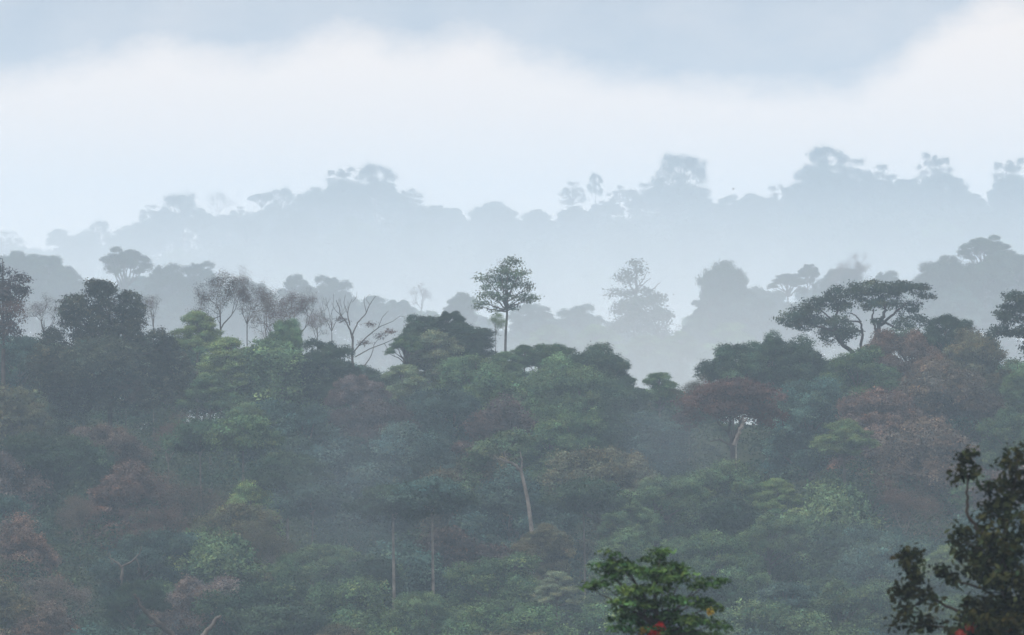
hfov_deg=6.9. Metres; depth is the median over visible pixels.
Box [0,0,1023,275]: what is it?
sky
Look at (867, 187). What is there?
broadleaf tree
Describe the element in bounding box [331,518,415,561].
thin crowned tree
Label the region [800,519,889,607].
creeper draped tree
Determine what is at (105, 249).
broadleaf tree
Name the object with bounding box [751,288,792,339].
broadleaf tree
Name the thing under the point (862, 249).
open crowned tree
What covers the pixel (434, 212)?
broadleaf tree
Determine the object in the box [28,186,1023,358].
forest
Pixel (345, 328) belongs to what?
broadleaf tree
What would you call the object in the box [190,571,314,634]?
broadleaf tree
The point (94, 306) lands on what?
broadleaf tree
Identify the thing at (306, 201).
broadleaf tree
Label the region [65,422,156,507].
broadleaf tree
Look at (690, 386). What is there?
thin crowned tree
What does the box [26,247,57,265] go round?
broadleaf tree
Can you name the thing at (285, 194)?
broadleaf tree
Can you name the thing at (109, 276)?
broadleaf tree
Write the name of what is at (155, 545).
broadleaf tree
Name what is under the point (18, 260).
broadleaf tree
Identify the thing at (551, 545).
broadleaf tree
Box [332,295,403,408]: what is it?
bare tree
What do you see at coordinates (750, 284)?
broadleaf tree
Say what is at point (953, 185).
broadleaf tree
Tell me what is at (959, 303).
broadleaf tree
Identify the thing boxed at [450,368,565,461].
broadleaf tree
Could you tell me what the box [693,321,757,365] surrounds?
broadleaf tree
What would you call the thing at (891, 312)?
broadleaf tree
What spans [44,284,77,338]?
broadleaf tree
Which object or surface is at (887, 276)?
broadleaf tree
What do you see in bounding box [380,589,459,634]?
broadleaf tree
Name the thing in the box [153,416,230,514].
tall trunked tree
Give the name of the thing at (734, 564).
broadleaf tree
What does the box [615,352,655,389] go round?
broadleaf tree
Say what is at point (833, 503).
broadleaf tree
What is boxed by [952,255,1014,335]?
broadleaf tree
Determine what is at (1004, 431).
broadleaf tree
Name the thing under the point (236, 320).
broadleaf tree
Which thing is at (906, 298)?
broadleaf tree
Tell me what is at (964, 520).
broadleaf tree
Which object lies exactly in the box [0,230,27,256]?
broadleaf tree
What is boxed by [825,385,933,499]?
broadleaf tree
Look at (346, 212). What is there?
broadleaf tree
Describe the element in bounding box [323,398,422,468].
broadleaf tree
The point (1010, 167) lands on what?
broadleaf tree
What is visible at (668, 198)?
broadleaf tree
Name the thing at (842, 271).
thin crowned tree
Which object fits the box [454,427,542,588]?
leaning tree
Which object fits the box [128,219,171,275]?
broadleaf tree
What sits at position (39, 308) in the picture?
thin crowned tree
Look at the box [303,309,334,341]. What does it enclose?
thin crowned tree
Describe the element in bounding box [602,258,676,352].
stag headed tree
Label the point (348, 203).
broadleaf tree
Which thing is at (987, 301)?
broadleaf tree
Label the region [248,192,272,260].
open crowned tree
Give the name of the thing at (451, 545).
creeper draped tree
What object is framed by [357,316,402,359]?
broadleaf tree
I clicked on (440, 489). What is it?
tall trunked tree
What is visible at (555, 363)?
broadleaf tree
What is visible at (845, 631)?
creeper draped tree
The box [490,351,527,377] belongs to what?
broadleaf tree
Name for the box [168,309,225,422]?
broadleaf tree
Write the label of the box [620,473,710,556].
broadleaf tree
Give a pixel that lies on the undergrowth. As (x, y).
(214, 479)
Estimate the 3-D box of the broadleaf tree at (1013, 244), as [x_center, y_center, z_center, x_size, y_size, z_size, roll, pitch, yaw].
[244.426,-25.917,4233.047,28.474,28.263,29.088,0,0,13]
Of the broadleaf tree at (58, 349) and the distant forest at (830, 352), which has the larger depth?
the distant forest at (830, 352)
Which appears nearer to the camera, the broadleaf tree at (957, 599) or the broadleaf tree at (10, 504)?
the broadleaf tree at (957, 599)
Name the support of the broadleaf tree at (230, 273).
on the terrain
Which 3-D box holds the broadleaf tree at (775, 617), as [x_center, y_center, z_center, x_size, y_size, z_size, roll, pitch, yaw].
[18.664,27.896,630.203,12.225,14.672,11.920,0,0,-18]
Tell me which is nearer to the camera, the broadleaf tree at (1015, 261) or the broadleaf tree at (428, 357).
the broadleaf tree at (428, 357)
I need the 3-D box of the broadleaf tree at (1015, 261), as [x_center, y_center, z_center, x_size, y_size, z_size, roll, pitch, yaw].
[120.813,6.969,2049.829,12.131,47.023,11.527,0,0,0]
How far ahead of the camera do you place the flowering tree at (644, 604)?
149.87 m
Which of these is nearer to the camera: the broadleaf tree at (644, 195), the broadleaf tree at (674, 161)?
the broadleaf tree at (644, 195)
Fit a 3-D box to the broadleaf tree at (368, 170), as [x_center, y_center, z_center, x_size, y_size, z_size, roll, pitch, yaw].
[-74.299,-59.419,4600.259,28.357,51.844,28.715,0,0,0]
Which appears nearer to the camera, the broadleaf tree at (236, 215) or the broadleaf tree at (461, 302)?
the broadleaf tree at (461, 302)
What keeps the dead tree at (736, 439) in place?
on the terrain
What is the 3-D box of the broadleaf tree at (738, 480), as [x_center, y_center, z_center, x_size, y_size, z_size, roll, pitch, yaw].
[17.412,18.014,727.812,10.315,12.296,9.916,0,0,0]
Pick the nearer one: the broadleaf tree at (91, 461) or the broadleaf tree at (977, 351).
the broadleaf tree at (91, 461)
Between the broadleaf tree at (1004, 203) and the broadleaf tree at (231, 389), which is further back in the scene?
the broadleaf tree at (1004, 203)
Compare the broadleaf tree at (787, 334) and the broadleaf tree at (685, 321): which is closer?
the broadleaf tree at (787, 334)
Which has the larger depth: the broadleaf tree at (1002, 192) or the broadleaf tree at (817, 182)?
the broadleaf tree at (817, 182)
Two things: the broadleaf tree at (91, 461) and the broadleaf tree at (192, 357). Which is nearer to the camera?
the broadleaf tree at (91, 461)
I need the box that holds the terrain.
[0,212,1023,628]
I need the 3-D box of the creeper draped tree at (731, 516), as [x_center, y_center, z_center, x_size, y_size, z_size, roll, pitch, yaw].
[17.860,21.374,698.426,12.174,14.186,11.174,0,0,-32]
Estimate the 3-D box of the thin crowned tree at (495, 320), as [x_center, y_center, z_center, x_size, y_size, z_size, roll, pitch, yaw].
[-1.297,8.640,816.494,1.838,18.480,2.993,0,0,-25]
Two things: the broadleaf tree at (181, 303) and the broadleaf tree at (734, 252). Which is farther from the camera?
the broadleaf tree at (734, 252)
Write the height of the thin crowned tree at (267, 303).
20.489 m
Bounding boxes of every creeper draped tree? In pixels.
[23,277,200,431]
[216,335,353,471]
[237,597,335,634]
[292,432,418,562]
[307,551,413,619]
[360,535,471,629]
[410,523,527,600]
[417,444,523,544]
[444,322,499,359]
[563,600,648,634]
[587,378,656,455]
[599,572,685,631]
[619,409,699,478]
[666,571,754,632]
[695,492,798,598]
[734,626,775,634]
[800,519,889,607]
[823,622,879,634]
[898,601,965,634]
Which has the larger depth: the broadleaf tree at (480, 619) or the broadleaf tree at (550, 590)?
the broadleaf tree at (550, 590)
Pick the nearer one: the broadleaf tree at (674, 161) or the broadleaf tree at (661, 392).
the broadleaf tree at (661, 392)
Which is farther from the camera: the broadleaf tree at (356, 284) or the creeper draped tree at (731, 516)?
the broadleaf tree at (356, 284)
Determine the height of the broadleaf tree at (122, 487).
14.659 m
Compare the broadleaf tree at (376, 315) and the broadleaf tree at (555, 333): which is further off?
the broadleaf tree at (376, 315)
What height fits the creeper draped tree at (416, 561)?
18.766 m
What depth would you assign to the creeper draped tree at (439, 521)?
734.13 m
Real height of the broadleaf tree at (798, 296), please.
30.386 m
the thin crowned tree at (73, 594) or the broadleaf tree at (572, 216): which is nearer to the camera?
the thin crowned tree at (73, 594)
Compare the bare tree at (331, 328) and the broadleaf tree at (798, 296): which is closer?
the bare tree at (331, 328)
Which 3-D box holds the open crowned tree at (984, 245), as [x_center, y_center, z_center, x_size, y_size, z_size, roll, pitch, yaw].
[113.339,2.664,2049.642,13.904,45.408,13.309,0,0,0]
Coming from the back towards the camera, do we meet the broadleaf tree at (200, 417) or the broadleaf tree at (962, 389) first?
the broadleaf tree at (200, 417)
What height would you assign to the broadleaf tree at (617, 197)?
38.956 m
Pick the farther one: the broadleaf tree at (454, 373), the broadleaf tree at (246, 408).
the broadleaf tree at (454, 373)
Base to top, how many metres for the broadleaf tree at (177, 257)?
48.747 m
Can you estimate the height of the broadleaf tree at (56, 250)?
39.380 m
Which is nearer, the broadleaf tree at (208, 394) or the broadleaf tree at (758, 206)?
the broadleaf tree at (208, 394)
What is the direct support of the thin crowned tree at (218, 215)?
on the terrain
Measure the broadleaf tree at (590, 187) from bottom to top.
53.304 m
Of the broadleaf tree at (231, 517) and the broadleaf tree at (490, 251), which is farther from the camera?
the broadleaf tree at (490, 251)
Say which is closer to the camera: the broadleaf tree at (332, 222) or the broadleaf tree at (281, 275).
the broadleaf tree at (281, 275)
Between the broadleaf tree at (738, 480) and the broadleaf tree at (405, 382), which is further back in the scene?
the broadleaf tree at (405, 382)
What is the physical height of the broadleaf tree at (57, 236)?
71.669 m
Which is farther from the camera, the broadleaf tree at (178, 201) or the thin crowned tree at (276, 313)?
the broadleaf tree at (178, 201)
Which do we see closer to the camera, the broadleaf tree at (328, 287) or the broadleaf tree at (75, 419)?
the broadleaf tree at (75, 419)
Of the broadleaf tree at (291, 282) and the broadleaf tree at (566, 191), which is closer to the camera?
the broadleaf tree at (291, 282)
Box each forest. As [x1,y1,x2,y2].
[0,324,1023,424]
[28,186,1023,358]
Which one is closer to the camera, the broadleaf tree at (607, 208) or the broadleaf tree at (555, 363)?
the broadleaf tree at (555, 363)
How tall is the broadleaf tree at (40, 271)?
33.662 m
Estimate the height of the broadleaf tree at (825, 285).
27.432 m
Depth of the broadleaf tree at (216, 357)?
805.71 m
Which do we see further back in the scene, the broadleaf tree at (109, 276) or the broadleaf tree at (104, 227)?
the broadleaf tree at (104, 227)
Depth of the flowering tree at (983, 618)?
139.39 m
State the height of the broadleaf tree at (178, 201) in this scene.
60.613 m
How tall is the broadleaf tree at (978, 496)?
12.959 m
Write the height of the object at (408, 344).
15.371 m
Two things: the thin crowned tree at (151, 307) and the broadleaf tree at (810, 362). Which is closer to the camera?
the broadleaf tree at (810, 362)
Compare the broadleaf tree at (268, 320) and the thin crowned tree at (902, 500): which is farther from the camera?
the broadleaf tree at (268, 320)
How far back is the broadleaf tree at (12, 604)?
634.87 m
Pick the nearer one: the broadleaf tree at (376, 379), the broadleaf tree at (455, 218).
the broadleaf tree at (376, 379)
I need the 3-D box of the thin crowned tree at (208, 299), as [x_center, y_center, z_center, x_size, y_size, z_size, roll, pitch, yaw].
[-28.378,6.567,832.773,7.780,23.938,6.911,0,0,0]
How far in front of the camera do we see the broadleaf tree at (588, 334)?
1798.69 m
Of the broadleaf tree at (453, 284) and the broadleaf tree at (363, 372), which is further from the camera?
the broadleaf tree at (453, 284)
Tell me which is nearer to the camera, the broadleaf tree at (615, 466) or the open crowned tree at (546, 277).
the broadleaf tree at (615, 466)
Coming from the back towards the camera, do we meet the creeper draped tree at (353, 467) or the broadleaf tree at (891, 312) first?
the broadleaf tree at (891, 312)
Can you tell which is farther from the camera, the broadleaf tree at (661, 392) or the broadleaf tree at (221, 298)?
the broadleaf tree at (221, 298)
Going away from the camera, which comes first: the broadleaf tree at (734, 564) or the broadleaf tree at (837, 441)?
the broadleaf tree at (734, 564)
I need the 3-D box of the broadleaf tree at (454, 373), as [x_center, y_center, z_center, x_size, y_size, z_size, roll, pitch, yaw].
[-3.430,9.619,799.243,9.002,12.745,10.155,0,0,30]
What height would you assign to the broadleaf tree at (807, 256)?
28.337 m
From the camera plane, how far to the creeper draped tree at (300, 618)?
625.03 m
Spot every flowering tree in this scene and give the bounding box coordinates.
[576,546,733,634]
[883,440,1023,634]
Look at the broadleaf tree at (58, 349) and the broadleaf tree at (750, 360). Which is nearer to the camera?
the broadleaf tree at (750, 360)
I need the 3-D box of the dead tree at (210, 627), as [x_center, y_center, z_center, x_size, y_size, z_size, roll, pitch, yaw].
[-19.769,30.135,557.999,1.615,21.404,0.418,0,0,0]
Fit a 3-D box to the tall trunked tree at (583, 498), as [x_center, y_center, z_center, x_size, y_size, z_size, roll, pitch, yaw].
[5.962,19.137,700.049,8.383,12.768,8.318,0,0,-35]
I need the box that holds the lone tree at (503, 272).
[468,254,544,351]
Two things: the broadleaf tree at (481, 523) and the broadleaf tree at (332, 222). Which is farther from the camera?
the broadleaf tree at (332, 222)
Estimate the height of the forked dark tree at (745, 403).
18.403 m
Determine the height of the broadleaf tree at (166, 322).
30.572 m
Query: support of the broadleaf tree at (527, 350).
on the terrain
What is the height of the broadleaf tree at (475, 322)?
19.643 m
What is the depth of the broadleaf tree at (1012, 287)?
2379.93 m
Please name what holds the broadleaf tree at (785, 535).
on the terrain
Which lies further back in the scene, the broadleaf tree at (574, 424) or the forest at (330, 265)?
the forest at (330, 265)
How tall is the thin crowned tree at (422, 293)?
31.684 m
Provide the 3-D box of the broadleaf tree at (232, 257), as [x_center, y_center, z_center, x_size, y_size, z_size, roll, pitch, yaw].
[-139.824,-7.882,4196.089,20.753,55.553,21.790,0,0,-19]
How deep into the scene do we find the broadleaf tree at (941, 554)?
667.95 m
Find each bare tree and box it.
[313,294,348,340]
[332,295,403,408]
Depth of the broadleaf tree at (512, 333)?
2376.73 m
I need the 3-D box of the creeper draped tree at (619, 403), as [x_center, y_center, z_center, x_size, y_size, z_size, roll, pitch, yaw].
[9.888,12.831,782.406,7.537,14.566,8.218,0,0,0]
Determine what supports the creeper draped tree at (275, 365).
on the terrain
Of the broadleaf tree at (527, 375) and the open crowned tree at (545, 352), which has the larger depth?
the broadleaf tree at (527, 375)
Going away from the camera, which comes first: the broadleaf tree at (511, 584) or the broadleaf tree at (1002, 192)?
the broadleaf tree at (511, 584)
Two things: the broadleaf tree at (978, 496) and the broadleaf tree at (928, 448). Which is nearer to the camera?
the broadleaf tree at (978, 496)
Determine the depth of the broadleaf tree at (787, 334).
1948.38 m
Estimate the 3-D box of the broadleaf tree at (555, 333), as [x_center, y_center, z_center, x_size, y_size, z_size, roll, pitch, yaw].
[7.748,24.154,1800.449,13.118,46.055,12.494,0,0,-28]
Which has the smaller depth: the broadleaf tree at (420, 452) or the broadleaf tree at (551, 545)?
the broadleaf tree at (551, 545)
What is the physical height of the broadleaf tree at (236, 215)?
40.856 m
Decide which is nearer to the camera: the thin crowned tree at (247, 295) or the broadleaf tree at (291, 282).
the thin crowned tree at (247, 295)
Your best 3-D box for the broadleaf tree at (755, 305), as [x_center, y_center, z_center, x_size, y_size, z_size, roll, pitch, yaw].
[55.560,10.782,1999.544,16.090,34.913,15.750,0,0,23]
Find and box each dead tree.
[108,546,141,623]
[133,594,174,634]
[200,615,221,634]
[732,417,746,493]
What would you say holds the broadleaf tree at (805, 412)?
on the terrain
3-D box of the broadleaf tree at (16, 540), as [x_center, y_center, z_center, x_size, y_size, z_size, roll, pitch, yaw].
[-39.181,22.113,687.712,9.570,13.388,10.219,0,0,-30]
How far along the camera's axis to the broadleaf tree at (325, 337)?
2098.86 m
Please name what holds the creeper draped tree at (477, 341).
on the terrain
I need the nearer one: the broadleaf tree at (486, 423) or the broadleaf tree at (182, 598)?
the broadleaf tree at (182, 598)
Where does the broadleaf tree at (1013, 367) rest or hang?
on the terrain
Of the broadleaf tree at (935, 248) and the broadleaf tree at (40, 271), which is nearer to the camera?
the broadleaf tree at (40, 271)
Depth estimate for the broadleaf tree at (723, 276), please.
2098.42 m
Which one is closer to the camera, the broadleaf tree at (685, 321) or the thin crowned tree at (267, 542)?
the thin crowned tree at (267, 542)
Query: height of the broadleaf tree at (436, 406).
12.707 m
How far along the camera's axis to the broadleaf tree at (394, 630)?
612.08 m
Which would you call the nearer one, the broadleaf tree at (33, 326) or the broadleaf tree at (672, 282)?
the broadleaf tree at (33, 326)
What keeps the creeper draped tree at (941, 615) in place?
on the terrain
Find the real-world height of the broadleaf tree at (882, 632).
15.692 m
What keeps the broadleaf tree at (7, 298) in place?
on the terrain
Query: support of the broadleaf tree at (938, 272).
on the terrain
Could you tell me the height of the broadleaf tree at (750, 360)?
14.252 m
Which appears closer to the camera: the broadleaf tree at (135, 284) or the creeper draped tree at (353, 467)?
the creeper draped tree at (353, 467)
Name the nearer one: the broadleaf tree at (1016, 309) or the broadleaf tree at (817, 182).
the broadleaf tree at (1016, 309)
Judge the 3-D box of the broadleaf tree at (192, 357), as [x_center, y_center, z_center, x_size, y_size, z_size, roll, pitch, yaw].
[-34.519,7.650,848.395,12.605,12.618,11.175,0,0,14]
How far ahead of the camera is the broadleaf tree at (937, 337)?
813.95 m
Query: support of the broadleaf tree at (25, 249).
on the terrain
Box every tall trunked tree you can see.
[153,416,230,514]
[199,411,287,482]
[242,449,336,539]
[337,481,452,609]
[374,474,484,628]
[533,474,635,594]
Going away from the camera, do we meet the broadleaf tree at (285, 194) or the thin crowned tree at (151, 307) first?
the thin crowned tree at (151, 307)
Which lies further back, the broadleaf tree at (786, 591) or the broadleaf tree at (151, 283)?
the broadleaf tree at (151, 283)
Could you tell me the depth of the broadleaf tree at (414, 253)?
4209.96 m
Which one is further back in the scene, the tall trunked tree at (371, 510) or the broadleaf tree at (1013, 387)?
the broadleaf tree at (1013, 387)
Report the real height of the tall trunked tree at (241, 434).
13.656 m
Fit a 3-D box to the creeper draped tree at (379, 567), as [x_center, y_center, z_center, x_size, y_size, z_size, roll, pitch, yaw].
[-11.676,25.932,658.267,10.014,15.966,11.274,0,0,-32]
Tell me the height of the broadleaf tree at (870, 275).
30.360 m
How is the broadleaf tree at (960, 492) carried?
on the terrain
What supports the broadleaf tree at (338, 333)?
on the terrain
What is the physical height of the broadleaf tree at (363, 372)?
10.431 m
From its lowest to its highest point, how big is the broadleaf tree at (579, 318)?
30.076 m
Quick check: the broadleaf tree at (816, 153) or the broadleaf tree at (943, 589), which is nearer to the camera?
the broadleaf tree at (943, 589)
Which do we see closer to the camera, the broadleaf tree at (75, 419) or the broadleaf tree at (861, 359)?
the broadleaf tree at (75, 419)
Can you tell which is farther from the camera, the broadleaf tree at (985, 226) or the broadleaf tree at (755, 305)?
the broadleaf tree at (985, 226)
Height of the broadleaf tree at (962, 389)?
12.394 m
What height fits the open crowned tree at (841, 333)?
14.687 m
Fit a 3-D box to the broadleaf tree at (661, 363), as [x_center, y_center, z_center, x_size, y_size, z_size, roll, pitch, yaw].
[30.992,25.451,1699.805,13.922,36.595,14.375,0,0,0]
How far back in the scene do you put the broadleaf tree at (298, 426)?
766.65 m
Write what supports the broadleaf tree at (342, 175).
on the terrain
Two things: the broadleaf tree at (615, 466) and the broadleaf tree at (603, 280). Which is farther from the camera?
the broadleaf tree at (603, 280)
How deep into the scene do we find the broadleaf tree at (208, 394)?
787.39 m
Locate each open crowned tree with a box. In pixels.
[99,246,155,290]
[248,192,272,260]
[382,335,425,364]
[520,342,584,373]
[521,264,568,306]
[765,273,806,305]
[769,276,937,373]
[838,240,879,266]
[955,234,1011,325]
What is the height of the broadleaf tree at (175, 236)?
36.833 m
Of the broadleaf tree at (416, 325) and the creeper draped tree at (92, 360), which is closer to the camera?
the creeper draped tree at (92, 360)
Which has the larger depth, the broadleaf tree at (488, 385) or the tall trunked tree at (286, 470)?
the broadleaf tree at (488, 385)
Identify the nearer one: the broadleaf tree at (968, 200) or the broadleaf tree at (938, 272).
the broadleaf tree at (938, 272)
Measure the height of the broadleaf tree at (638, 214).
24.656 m
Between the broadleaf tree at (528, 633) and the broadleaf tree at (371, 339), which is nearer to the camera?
the broadleaf tree at (528, 633)
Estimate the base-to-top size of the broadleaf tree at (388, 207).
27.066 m
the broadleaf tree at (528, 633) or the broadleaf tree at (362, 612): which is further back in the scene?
the broadleaf tree at (362, 612)
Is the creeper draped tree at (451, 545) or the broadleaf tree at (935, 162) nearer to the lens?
the creeper draped tree at (451, 545)
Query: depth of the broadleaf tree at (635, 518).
704.91 m
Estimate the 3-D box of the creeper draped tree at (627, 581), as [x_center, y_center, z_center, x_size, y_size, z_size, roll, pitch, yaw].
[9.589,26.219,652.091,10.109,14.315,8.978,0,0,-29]
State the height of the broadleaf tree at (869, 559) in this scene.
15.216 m
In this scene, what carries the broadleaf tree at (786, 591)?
on the terrain
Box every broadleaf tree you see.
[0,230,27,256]
[0,250,31,296]
[0,258,36,389]
[0,333,40,432]
[0,385,56,482]
[0,447,56,518]
[0,490,55,581]
[0,510,78,616]
[0,575,46,634]
[6,285,64,342]
[9,599,82,634]
[11,246,39,266]
[22,253,79,300]
[25,432,118,535]
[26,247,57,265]
[27,341,102,416]
[30,377,92,444]
[44,269,89,340]
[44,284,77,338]
[45,229,74,255]
[52,235,79,265]
[58,237,97,279]
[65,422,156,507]
[69,458,185,561]
[74,230,105,278]
[74,291,119,339]
[84,527,206,631]
[86,218,113,278]
[95,236,139,277]
[99,578,175,634]
[100,270,132,285]
[105,225,143,260]
[109,276,151,319]
[115,331,219,435]
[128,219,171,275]
[131,227,159,254]
[132,273,184,331]
[138,204,162,266]
[140,261,193,319]
[144,310,184,343]
[144,522,285,634]
[146,210,189,253]
[147,573,243,634]
[156,291,214,331]
[157,189,208,273]
[157,247,195,275]
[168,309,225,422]
[172,338,231,419]
[175,371,243,492]
[177,260,223,301]
[178,208,219,263]
[178,500,300,587]
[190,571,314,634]
[193,335,253,469]
[207,245,249,271]
[209,290,238,332]
[212,302,265,352]
[212,340,256,418]
[213,478,290,550]
[217,271,244,289]
[226,401,274,501]
[227,280,278,327]
[229,206,250,273]
[229,298,283,337]
[235,398,343,509]
[262,185,300,218]
[262,317,304,351]
[265,542,360,602]
[266,266,312,291]
[276,359,366,410]
[277,274,313,309]
[284,297,336,353]
[286,571,392,634]
[287,336,362,407]
[292,189,342,239]
[295,186,336,262]
[308,298,346,344]
[310,274,358,342]
[315,621,367,634]
[321,182,374,222]
[321,373,392,434]
[323,165,358,229]
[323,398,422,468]
[327,179,375,220]
[332,300,372,358]
[339,272,366,296]
[346,370,398,421]
[352,159,399,241]
[353,294,391,368]
[354,363,383,376]
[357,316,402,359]
[359,321,406,376]
[362,620,411,634]
[367,420,459,532]
[373,196,421,232]
[378,364,431,409]
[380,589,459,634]
[381,299,417,328]
[388,385,483,461]
[394,187,428,221]
[394,375,452,425]
[398,242,441,306]
[398,313,449,384]
[400,328,466,386]
[402,310,439,331]
[412,272,475,314]
[419,205,454,233]
[427,353,519,395]
[437,310,467,421]
[437,548,571,632]
[437,598,578,634]
[442,460,583,607]
[443,208,467,253]
[443,291,478,328]
[445,312,482,326]
[449,390,582,542]
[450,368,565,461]
[466,200,524,252]
[474,314,509,352]
[478,241,519,313]
[478,268,530,318]
[482,627,546,634]
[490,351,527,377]
[502,314,529,350]
[507,402,616,547]
[508,302,559,371]
[508,343,545,377]
[510,522,576,583]
[519,323,577,354]
[519,364,619,447]
[519,369,534,382]
[521,208,555,242]
[527,570,585,624]
[528,350,598,410]
[536,444,678,592]
[552,302,606,351]
[555,206,595,263]
[558,180,587,256]
[569,324,630,355]
[571,341,637,388]
[571,526,671,626]
[587,173,603,250]
[588,265,650,316]
[589,201,624,226]
[595,490,659,561]
[604,243,652,275]
[606,185,630,221]
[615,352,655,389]
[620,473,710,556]
[623,194,662,225]
[626,181,663,233]
[626,606,692,634]
[635,353,694,390]
[638,371,687,421]
[647,267,696,323]
[649,149,711,219]
[650,173,710,222]
[651,330,711,373]
[651,390,735,424]
[660,527,774,610]
[662,457,772,561]
[681,316,707,352]
[691,287,730,358]
[692,340,776,446]
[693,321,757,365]
[695,258,756,343]
[699,596,833,634]
[710,194,746,244]
[710,244,753,267]
[713,289,777,419]
[718,284,764,326]
[735,511,818,599]
[737,193,775,224]
[740,269,758,288]
[743,577,837,634]
[746,328,801,475]
[748,477,802,517]
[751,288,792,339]
[756,375,850,502]
[764,182,801,244]
[766,333,837,451]
[771,297,832,360]
[773,271,811,309]
[779,473,885,592]
[782,247,827,277]
[790,162,858,218]
[792,287,819,305]
[796,263,820,332]
[797,574,916,634]
[798,142,853,182]
[807,418,881,495]
[816,268,863,357]
[816,342,903,428]
[816,519,936,620]
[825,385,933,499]
[828,290,891,350]
[836,157,881,211]
[852,628,932,634]
[853,574,980,634]
[854,164,904,215]
[854,326,954,422]
[859,280,901,332]
[861,273,875,280]
[864,413,993,540]
[870,270,907,312]
[886,290,915,333]
[896,356,1006,448]
[907,172,970,219]
[907,255,965,315]
[910,286,986,337]
[915,150,955,182]
[916,543,973,592]
[922,239,960,263]
[922,313,973,363]
[926,502,1023,581]
[936,323,1016,442]
[937,592,993,621]
[948,472,1004,513]
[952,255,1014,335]
[952,556,1023,609]
[955,468,1023,582]
[959,193,985,213]
[961,215,1011,258]
[972,412,1023,474]
[977,289,994,331]
[978,291,1023,361]
[980,275,1020,329]
[981,238,1023,257]
[984,289,1023,353]
[986,174,1023,220]
[986,194,1022,210]
[986,363,1023,400]
[987,357,1023,378]
[988,155,1023,221]
[993,366,1023,418]
[997,250,1023,352]
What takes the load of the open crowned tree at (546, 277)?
on the terrain
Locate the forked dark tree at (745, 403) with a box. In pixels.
[667,375,790,468]
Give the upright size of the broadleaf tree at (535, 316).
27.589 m
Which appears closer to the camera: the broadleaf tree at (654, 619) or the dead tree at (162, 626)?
the dead tree at (162, 626)
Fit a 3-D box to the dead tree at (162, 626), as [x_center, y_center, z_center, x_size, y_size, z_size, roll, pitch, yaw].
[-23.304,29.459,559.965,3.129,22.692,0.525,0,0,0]
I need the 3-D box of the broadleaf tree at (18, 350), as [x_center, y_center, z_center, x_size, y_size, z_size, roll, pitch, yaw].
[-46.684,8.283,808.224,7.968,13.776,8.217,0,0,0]
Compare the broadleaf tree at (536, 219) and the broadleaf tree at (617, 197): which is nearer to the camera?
the broadleaf tree at (536, 219)
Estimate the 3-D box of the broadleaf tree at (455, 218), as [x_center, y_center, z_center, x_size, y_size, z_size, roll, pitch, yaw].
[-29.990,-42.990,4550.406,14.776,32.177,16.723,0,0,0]
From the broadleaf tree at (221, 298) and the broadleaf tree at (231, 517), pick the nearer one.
the broadleaf tree at (231, 517)
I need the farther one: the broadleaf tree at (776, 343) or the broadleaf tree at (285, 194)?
the broadleaf tree at (285, 194)
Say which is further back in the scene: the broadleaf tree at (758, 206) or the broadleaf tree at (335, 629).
the broadleaf tree at (758, 206)
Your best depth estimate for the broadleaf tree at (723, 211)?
4597.12 m
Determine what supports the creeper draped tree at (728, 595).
on the terrain
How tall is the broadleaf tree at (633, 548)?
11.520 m
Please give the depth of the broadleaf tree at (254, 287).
2296.94 m
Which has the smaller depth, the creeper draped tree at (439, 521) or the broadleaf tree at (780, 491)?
the broadleaf tree at (780, 491)
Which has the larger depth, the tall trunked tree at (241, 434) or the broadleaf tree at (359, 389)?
the broadleaf tree at (359, 389)
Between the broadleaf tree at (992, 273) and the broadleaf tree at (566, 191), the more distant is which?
the broadleaf tree at (566, 191)
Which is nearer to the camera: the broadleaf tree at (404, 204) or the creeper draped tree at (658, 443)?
the creeper draped tree at (658, 443)
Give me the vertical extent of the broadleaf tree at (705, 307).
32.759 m
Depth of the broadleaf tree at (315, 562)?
667.97 m
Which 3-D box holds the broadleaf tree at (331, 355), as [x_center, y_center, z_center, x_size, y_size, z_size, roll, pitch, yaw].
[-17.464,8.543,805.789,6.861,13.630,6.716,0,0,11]
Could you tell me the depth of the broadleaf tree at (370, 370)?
852.43 m
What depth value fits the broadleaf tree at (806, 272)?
2148.59 m
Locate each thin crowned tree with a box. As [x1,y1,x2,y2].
[16,574,96,624]
[21,290,64,336]
[141,292,162,446]
[151,468,229,530]
[182,264,256,418]
[201,191,236,270]
[230,275,277,346]
[234,515,296,580]
[242,277,302,336]
[255,286,333,338]
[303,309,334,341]
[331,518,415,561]
[408,281,432,315]
[488,312,507,354]
[670,373,709,471]
[823,250,871,286]
[873,476,950,534]
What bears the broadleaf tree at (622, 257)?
on the terrain
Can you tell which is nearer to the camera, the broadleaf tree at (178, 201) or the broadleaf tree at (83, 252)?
the broadleaf tree at (83, 252)
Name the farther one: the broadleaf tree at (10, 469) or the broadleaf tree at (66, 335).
the broadleaf tree at (66, 335)
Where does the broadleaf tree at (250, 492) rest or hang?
on the terrain
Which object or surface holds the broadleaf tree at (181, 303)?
on the terrain
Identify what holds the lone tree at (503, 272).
on the terrain
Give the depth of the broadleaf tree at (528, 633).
610.00 m
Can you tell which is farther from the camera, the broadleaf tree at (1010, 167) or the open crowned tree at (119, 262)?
the broadleaf tree at (1010, 167)
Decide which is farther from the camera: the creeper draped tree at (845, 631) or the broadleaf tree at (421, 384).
the broadleaf tree at (421, 384)
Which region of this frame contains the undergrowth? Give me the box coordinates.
[0,353,1023,634]
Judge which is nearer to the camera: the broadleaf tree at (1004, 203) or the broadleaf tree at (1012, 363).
the broadleaf tree at (1012, 363)
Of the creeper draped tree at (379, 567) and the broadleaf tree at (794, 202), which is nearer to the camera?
the creeper draped tree at (379, 567)
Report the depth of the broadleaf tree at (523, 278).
4081.63 m
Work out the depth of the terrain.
832.69 m
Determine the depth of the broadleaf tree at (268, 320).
2376.83 m

